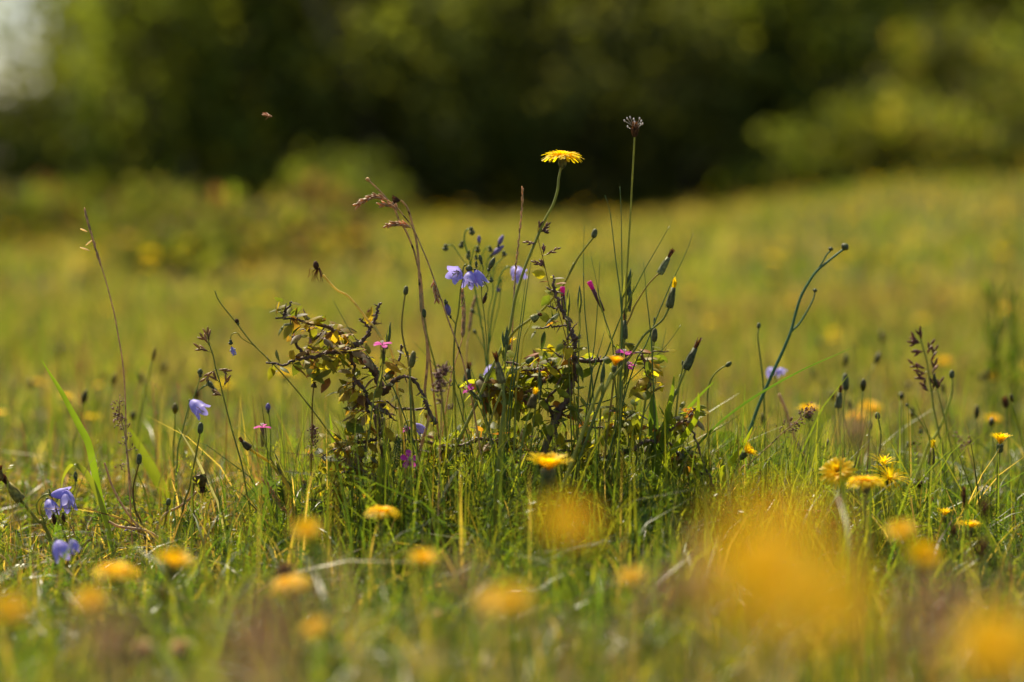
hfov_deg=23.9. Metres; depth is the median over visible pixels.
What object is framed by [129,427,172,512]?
grass blade
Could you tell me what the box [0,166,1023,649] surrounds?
ground
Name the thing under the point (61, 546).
harebell
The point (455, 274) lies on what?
harebell
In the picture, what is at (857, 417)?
yellow hawkbit
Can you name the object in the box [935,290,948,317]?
meadow flower
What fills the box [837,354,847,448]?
budded stalk
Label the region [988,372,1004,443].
yellow hawkbit
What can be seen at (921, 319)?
meadow flower
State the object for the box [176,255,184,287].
meadow flower
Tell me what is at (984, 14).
undergrowth bush
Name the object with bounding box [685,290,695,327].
meadow flower
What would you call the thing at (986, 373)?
budded stalk
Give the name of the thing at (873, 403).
yellow hawkbit
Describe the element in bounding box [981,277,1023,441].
tall weed
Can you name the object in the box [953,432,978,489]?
bent grass stalk
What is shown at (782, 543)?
yellow hawkbit
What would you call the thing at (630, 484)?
yarrow leaf
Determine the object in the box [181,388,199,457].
budded stalk
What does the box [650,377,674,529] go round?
grass blade
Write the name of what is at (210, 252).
bramble thicket
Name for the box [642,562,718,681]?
seeding grass
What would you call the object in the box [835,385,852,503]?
hawkbit bud
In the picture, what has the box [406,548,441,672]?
yellow hawkbit
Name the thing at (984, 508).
ribwort plantain
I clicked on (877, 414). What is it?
hawkbit bud
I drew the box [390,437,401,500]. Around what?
yarrow leaf
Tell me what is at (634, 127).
ribwort plantain
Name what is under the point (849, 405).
budded stalk
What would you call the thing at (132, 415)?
budded stalk
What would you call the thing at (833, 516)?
lime blades
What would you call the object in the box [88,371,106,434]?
budded stalk
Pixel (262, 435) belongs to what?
pink dianthus
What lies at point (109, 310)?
meadow flower
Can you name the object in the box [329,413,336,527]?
grass blade
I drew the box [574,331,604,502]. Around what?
rush stalk
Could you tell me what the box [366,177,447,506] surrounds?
dead stalk
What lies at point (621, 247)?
rush stalk
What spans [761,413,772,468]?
budded stalk
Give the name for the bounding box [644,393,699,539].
grass blade
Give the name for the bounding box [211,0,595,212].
meadow tree
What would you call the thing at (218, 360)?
budded stalk
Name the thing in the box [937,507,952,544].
yellow hawkbit
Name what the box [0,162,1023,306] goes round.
grass
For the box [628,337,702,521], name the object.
hawkbit seed head
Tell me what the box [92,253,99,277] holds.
meadow flower
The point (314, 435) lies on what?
bent grass stalk
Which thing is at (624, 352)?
pink dianthus
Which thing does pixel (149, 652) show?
clover flower
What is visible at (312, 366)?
blackthorn bush
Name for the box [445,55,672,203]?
tall tree
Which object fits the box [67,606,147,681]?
seeding grass
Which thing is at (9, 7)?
sky
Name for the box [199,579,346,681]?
seeding grass
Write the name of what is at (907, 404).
hawkbit bud
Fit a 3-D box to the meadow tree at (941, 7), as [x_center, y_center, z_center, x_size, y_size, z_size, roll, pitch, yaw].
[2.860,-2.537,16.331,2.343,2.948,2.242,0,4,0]
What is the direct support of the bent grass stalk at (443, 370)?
on the ground at (966, 268)
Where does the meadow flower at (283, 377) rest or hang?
on the ground at (966, 268)
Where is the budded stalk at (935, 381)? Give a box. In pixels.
[933,374,954,515]
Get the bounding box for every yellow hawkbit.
[0,593,32,681]
[66,476,88,488]
[70,585,108,681]
[91,562,141,654]
[155,547,196,638]
[267,574,312,673]
[289,516,331,679]
[300,616,339,681]
[363,505,400,583]
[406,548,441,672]
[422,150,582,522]
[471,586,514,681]
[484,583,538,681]
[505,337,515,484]
[518,500,601,681]
[526,452,574,561]
[533,355,625,564]
[615,566,646,681]
[696,547,802,681]
[708,507,847,681]
[716,440,758,530]
[762,591,834,681]
[796,402,819,476]
[801,563,882,681]
[818,456,857,560]
[845,475,887,585]
[846,411,866,443]
[857,400,883,454]
[868,453,895,519]
[870,461,910,562]
[884,518,918,681]
[900,538,943,681]
[934,357,955,424]
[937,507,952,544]
[945,609,1023,681]
[956,519,981,543]
[981,414,1003,459]
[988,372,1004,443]
[990,432,1011,536]
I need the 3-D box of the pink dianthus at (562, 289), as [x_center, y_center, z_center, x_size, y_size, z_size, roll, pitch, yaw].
[0.042,0.065,1.772,0.009,0.210,0.022,-4,6,-43]
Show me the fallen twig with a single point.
(641, 548)
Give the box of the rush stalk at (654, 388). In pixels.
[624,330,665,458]
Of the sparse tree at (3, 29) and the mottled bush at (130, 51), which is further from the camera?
the sparse tree at (3, 29)
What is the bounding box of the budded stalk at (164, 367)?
[142,362,167,444]
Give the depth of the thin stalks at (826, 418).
2.07 m
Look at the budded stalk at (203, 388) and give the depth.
2.33 m
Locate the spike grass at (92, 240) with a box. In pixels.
[80,207,133,564]
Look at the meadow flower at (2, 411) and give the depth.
2.40 m
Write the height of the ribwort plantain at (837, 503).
0.076 m
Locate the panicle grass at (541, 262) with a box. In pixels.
[523,221,580,503]
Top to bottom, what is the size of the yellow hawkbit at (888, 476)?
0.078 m
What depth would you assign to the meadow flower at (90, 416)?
2.42 m
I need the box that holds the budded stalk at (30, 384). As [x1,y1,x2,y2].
[22,380,33,454]
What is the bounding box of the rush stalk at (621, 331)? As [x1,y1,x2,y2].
[605,196,622,491]
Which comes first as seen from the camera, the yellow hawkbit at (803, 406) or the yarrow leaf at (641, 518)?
the yarrow leaf at (641, 518)
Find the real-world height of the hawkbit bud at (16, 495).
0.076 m
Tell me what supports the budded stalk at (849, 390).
on the ground at (966, 268)
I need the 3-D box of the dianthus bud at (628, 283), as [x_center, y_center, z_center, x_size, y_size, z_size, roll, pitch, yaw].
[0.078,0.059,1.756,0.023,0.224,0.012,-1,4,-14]
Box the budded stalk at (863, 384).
[859,379,866,445]
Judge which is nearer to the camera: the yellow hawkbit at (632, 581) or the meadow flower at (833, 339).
the yellow hawkbit at (632, 581)
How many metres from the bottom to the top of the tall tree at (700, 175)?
4.355 m
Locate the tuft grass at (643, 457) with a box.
[113,375,1023,598]
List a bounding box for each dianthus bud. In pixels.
[273,453,297,519]
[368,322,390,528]
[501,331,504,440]
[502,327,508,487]
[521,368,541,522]
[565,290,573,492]
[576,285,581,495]
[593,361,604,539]
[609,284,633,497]
[612,269,632,478]
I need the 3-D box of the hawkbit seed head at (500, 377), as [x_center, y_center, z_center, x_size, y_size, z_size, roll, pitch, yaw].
[-0.010,0.087,1.692,0.012,0.161,0.012,0,4,0]
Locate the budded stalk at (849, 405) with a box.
[847,398,865,465]
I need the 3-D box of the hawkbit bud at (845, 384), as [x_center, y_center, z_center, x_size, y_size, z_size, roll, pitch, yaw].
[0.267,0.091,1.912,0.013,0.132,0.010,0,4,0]
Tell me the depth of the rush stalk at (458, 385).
1.77 m
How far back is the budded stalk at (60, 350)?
2.66 m
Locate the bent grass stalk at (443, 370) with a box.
[431,361,453,537]
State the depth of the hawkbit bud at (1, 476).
1.72 m
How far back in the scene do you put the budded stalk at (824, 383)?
2.35 m
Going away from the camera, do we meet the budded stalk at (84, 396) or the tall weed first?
the budded stalk at (84, 396)
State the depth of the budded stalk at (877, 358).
2.11 m
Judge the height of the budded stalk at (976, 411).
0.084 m
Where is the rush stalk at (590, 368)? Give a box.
[583,243,600,515]
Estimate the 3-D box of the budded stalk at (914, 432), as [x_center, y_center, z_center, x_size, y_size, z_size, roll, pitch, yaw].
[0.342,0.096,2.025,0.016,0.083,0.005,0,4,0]
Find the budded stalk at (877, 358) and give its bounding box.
[850,352,880,452]
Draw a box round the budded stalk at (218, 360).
[212,357,220,447]
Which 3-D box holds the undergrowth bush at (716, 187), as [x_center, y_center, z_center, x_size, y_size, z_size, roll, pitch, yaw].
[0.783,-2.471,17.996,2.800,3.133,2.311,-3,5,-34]
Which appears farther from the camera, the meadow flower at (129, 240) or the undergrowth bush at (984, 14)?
the undergrowth bush at (984, 14)
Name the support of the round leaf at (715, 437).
on the ground at (966, 268)
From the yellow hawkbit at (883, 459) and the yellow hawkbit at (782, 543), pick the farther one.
the yellow hawkbit at (883, 459)
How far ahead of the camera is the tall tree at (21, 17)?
20.05 m
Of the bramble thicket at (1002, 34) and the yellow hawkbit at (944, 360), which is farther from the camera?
the bramble thicket at (1002, 34)
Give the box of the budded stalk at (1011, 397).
[1009,394,1023,450]
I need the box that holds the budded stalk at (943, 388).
[941,383,956,469]
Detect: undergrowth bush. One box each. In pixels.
[8,0,341,205]
[157,0,468,206]
[323,4,636,207]
[459,0,733,207]
[647,4,839,195]
[733,0,1023,160]
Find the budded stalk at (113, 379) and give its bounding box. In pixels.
[101,373,116,470]
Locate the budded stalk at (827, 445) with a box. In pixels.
[802,439,829,497]
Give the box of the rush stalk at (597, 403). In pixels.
[522,325,680,485]
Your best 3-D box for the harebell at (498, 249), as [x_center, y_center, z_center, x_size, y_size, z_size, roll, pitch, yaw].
[-0.029,0.038,1.884,0.053,0.253,0.018,0,4,0]
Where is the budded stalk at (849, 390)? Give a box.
[848,387,862,448]
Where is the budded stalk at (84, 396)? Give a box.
[72,390,87,485]
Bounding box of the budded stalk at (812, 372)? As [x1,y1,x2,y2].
[811,370,846,452]
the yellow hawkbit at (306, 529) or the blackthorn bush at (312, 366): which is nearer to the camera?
the yellow hawkbit at (306, 529)
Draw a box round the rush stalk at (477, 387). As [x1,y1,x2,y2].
[469,364,506,496]
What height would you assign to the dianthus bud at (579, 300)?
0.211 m
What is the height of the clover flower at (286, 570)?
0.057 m
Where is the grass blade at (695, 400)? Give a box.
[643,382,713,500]
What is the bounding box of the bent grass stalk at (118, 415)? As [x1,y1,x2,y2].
[110,394,139,539]
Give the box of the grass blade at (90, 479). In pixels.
[61,463,114,557]
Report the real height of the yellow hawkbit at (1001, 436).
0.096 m
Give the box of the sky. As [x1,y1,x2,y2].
[0,0,86,168]
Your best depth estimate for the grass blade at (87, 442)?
1.75 m
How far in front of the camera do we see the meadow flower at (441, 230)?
6.78 m
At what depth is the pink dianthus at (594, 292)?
1.75 m
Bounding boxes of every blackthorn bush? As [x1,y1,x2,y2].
[266,297,437,515]
[405,269,719,520]
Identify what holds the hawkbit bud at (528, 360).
on the ground at (966, 268)
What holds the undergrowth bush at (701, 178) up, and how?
on the ground at (966, 268)
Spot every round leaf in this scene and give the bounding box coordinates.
[137,574,152,586]
[710,431,740,462]
[751,442,763,464]
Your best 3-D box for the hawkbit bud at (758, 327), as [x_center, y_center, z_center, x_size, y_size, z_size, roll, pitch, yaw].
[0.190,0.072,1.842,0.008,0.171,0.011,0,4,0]
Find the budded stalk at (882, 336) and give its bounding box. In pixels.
[879,331,898,449]
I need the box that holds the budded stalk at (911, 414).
[906,410,913,486]
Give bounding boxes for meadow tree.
[0,0,47,105]
[0,34,190,219]
[29,0,334,217]
[94,0,440,207]
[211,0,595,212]
[369,0,774,212]
[484,0,878,210]
[666,0,960,197]
[791,0,1023,168]
[926,0,1023,116]
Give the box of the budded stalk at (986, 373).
[984,368,993,467]
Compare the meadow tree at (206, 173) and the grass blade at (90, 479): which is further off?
the meadow tree at (206, 173)
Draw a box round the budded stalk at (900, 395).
[891,392,902,488]
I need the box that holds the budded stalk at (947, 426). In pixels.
[940,402,951,466]
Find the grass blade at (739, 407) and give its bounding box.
[680,347,852,467]
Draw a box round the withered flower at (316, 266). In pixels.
[308,261,405,484]
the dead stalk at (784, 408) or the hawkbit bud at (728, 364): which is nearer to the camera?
the hawkbit bud at (728, 364)
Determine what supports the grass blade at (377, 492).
on the ground at (966, 268)
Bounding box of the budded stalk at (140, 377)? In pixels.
[138,372,167,457]
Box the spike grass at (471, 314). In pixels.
[462,295,477,443]
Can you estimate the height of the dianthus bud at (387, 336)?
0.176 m
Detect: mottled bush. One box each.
[42,0,234,218]
[151,0,318,219]
[263,0,473,215]
[382,0,579,216]
[498,0,707,218]
[588,0,795,212]
[663,0,904,201]
[764,0,956,181]
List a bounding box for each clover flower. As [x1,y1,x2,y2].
[136,640,153,679]
[169,636,194,670]
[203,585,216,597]
[276,562,293,627]
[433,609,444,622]
[974,485,994,499]
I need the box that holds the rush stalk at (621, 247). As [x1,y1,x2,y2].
[620,191,622,301]
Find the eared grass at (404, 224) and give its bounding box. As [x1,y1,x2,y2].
[353,192,490,508]
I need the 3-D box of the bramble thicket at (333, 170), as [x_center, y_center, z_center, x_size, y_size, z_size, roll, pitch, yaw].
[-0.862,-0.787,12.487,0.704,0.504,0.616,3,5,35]
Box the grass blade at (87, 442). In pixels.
[41,359,111,551]
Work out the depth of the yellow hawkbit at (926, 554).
1.18 m
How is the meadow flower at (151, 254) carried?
on the ground at (966, 268)
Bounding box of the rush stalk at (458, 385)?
[448,361,478,478]
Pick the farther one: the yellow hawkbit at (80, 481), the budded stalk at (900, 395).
the yellow hawkbit at (80, 481)
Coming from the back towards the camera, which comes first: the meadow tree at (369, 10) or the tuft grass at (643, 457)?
the meadow tree at (369, 10)
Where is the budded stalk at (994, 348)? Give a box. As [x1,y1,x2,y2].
[993,346,1011,433]
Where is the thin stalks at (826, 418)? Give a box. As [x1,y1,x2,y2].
[0,316,1023,620]
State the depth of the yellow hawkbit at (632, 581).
1.22 m
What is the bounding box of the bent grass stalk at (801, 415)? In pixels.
[721,402,815,520]
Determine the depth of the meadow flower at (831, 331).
3.39 m
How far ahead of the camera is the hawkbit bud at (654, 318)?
1.83 m
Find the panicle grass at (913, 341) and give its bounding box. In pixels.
[907,325,952,512]
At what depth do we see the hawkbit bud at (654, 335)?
1.75 m
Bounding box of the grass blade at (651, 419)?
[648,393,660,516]
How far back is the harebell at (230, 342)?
1.75 m
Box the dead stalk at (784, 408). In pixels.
[777,394,831,513]
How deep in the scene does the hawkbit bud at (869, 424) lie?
1.90 m
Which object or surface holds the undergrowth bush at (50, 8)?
on the ground at (966, 268)
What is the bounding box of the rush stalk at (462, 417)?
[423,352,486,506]
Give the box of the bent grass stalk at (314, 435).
[305,424,319,504]
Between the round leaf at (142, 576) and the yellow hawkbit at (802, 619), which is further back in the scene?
the round leaf at (142, 576)
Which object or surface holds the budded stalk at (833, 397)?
on the ground at (966, 268)
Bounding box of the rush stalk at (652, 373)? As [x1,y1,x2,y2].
[643,262,656,512]
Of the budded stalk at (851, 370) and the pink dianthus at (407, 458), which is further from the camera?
the budded stalk at (851, 370)
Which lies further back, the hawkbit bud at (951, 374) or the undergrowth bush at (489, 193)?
the undergrowth bush at (489, 193)
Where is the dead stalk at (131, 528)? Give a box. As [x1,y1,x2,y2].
[108,520,164,545]
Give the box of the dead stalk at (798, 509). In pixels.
[751,488,839,520]
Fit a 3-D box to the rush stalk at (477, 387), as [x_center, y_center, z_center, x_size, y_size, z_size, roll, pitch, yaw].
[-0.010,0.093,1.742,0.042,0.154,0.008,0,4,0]
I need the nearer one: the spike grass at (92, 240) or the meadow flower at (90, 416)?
the spike grass at (92, 240)
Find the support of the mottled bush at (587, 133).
on the ground at (966, 268)
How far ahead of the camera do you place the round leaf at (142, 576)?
1.65 m
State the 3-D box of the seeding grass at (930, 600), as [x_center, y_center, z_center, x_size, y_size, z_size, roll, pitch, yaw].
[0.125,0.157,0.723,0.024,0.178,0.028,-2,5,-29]
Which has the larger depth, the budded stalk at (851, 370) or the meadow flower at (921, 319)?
the meadow flower at (921, 319)
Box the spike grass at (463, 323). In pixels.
[441,288,465,438]
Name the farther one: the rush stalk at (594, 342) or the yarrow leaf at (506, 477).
the rush stalk at (594, 342)
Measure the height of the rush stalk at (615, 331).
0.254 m
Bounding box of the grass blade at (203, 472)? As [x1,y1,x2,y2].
[178,428,226,544]
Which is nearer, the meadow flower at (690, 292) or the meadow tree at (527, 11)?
the meadow flower at (690, 292)
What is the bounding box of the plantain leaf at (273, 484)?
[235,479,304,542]
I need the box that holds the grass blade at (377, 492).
[373,454,383,564]
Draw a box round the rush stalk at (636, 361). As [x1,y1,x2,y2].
[603,235,692,476]
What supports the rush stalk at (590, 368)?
on the ground at (966, 268)
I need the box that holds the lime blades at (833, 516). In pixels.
[549,432,935,574]
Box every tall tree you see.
[12,0,319,200]
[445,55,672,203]
[604,53,748,192]
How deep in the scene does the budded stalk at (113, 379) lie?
2.17 m
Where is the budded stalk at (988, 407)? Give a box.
[983,374,989,443]
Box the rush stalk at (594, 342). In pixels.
[585,262,599,472]
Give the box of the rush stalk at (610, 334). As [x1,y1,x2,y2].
[591,258,623,517]
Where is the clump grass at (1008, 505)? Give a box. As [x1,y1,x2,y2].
[0,325,1023,681]
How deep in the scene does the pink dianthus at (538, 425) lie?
1.77 m
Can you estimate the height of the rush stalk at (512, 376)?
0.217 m
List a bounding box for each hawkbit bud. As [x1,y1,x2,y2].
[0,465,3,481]
[1,474,52,541]
[132,454,150,562]
[161,498,170,537]
[176,422,202,545]
[192,473,207,551]
[239,436,292,537]
[292,480,308,548]
[310,381,316,508]
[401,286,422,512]
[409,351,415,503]
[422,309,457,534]
[456,357,533,518]
[496,229,596,452]
[513,387,538,553]
[564,276,676,497]
[631,328,657,488]
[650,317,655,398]
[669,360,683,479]
[706,361,731,497]
[757,323,765,472]
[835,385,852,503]
[842,373,849,453]
[867,421,872,474]
[875,412,881,494]
[894,427,922,499]
[901,441,914,504]
[906,403,952,507]
[907,370,954,508]
[925,439,934,520]
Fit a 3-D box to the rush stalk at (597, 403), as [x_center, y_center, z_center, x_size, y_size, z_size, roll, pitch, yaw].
[0.055,0.079,1.761,0.136,0.180,0.010,0,4,0]
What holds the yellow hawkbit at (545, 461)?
on the ground at (966, 268)
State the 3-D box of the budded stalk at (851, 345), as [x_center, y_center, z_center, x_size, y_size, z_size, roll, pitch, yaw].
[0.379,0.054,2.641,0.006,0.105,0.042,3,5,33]
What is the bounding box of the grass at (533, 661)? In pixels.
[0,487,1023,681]
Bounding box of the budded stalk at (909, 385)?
[888,382,911,450]
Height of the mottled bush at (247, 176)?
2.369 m
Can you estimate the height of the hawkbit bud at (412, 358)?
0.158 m
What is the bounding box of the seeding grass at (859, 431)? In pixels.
[827,412,880,681]
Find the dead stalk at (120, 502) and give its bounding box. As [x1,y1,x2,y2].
[104,463,168,546]
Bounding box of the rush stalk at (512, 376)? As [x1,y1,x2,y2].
[497,274,526,523]
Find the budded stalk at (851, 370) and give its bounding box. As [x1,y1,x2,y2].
[850,367,890,429]
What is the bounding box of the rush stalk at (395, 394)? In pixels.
[333,300,450,551]
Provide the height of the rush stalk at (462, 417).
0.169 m
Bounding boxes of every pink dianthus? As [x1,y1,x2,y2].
[254,423,298,516]
[354,340,391,534]
[400,449,418,522]
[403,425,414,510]
[460,377,509,522]
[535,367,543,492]
[560,287,576,480]
[587,280,637,498]
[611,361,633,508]
[615,349,634,468]
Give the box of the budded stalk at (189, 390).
[187,383,205,451]
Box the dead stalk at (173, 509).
[148,491,196,565]
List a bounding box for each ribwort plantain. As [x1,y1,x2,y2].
[157,584,165,664]
[605,116,642,487]
[830,496,842,570]
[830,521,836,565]
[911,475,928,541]
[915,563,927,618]
[949,524,957,629]
[961,486,974,569]
[977,537,988,609]
[979,498,989,617]
[1001,396,1011,488]
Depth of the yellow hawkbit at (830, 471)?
1.66 m
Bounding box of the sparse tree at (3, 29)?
[0,0,104,183]
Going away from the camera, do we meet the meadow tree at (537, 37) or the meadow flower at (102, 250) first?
the meadow flower at (102, 250)
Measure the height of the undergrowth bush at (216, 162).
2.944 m
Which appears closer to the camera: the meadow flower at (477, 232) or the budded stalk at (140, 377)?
the budded stalk at (140, 377)
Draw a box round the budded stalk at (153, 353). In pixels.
[134,348,155,491]
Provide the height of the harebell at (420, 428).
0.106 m
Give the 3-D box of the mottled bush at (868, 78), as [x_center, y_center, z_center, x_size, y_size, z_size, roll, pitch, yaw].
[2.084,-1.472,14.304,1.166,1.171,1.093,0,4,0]
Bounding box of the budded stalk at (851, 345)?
[850,344,859,405]
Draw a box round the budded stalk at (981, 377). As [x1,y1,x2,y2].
[979,374,991,445]
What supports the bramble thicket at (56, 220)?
on the ground at (966, 268)
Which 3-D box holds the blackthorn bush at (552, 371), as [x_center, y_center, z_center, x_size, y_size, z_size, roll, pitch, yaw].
[0.036,0.059,1.761,0.228,0.221,0.070,0,4,0]
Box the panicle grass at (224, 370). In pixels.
[193,327,253,531]
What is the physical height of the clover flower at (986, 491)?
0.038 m
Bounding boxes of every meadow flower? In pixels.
[0,410,8,448]
[25,242,32,268]
[33,379,48,424]
[57,393,76,448]
[81,414,100,441]
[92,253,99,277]
[92,383,104,418]
[96,234,104,263]
[97,246,107,273]
[105,308,116,338]
[124,237,134,270]
[141,264,151,312]
[143,250,156,289]
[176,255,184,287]
[184,242,191,284]
[216,381,232,422]
[224,304,236,339]
[277,368,296,451]
[296,248,303,272]
[422,277,431,303]
[438,229,448,267]
[474,229,481,260]
[500,279,508,319]
[614,213,619,238]
[628,373,645,410]
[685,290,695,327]
[767,256,778,299]
[777,244,788,283]
[787,300,797,315]
[825,336,840,373]
[828,330,838,335]
[851,248,858,285]
[912,317,929,356]
[914,236,923,271]
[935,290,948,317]
[998,306,1008,349]
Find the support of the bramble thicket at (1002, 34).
on the ground at (966, 268)
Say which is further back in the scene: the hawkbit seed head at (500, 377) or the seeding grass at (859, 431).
the hawkbit seed head at (500, 377)
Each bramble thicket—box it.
[0,157,127,248]
[65,159,243,256]
[98,218,278,281]
[118,184,369,271]
[262,168,379,264]
[277,141,422,221]
[704,106,872,195]
[748,75,945,183]
[810,8,1023,182]
[890,69,1023,177]
[897,7,1023,169]
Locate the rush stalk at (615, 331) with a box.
[574,226,669,468]
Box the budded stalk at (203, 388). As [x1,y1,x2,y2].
[195,338,207,449]
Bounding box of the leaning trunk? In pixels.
[311,0,393,214]
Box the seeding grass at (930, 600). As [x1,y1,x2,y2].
[893,576,987,681]
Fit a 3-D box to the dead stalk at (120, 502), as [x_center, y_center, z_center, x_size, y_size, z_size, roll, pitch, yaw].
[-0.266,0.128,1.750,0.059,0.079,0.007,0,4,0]
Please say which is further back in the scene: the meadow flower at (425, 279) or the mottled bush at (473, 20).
the mottled bush at (473, 20)
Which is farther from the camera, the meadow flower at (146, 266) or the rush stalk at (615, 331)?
the meadow flower at (146, 266)
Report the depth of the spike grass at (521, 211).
1.78 m
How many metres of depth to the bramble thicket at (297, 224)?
6.91 m
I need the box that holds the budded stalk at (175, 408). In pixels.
[172,403,184,508]
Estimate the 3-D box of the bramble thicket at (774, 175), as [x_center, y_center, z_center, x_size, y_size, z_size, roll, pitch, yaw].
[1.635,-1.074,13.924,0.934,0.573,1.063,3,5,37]
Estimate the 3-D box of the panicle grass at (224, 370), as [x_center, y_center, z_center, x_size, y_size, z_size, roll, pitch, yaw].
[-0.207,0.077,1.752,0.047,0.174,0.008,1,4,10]
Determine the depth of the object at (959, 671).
0.94 m
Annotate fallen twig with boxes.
[578,542,703,560]
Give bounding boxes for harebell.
[36,471,77,562]
[50,531,103,597]
[172,369,216,533]
[214,290,368,520]
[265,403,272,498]
[404,420,424,476]
[442,227,506,460]
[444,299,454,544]
[445,254,494,519]
[470,266,526,416]
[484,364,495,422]
[766,366,797,479]
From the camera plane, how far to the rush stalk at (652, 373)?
1.74 m
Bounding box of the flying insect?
[262,112,271,119]
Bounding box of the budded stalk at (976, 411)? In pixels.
[971,405,979,471]
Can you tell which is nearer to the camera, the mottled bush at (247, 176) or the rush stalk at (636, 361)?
the rush stalk at (636, 361)
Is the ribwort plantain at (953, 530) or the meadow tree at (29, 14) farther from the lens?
the meadow tree at (29, 14)
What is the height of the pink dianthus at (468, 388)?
0.143 m
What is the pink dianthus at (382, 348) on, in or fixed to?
on the ground at (966, 268)
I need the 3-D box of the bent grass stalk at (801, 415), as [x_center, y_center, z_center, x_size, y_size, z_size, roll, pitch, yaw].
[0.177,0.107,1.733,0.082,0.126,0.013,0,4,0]
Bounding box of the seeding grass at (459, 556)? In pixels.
[439,551,482,681]
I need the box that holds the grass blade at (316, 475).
[284,471,345,542]
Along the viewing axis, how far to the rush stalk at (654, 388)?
1.77 m
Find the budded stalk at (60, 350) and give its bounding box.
[58,347,69,432]
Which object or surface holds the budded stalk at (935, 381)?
on the ground at (966, 268)
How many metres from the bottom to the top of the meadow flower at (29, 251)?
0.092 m
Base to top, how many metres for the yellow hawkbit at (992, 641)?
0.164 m
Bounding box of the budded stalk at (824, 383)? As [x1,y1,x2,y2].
[822,380,834,456]
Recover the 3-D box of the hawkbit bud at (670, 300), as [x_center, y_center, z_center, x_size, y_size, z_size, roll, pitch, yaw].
[0.068,0.062,1.731,0.102,0.217,0.006,-1,4,-7]
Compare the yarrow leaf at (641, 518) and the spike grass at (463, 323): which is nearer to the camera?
the yarrow leaf at (641, 518)
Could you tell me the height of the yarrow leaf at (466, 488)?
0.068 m
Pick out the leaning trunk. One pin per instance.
(316, 5)
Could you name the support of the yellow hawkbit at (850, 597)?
on the ground at (966, 268)
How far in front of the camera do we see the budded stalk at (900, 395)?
1.98 m
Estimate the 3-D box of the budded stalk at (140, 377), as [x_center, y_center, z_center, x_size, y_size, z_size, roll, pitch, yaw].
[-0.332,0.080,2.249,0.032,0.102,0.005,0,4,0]
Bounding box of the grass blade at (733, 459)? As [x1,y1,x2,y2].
[719,428,751,515]
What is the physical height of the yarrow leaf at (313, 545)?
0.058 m
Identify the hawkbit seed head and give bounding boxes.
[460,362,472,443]
[492,351,505,538]
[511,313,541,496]
[600,248,675,495]
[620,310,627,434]
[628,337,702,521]
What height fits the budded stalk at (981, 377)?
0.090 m
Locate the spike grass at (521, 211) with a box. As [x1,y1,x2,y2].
[506,187,523,483]
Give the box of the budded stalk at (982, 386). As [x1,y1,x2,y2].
[965,328,996,437]
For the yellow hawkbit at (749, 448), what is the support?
on the ground at (966, 268)
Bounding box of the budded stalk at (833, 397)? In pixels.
[830,391,836,447]
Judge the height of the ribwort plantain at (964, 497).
0.076 m
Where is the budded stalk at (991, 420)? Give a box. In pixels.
[989,417,1021,503]
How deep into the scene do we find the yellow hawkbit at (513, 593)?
0.96 m
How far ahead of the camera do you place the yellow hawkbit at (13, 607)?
1.02 m
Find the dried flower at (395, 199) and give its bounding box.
[392,195,429,500]
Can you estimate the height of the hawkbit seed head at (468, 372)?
0.150 m
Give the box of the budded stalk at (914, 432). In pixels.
[912,407,921,474]
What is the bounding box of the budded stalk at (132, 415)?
[130,411,142,489]
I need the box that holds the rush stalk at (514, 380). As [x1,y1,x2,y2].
[502,263,530,508]
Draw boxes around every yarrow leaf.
[172,515,193,544]
[311,540,330,587]
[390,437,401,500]
[448,479,474,535]
[500,451,523,527]
[589,486,615,512]
[612,470,649,512]
[625,505,649,565]

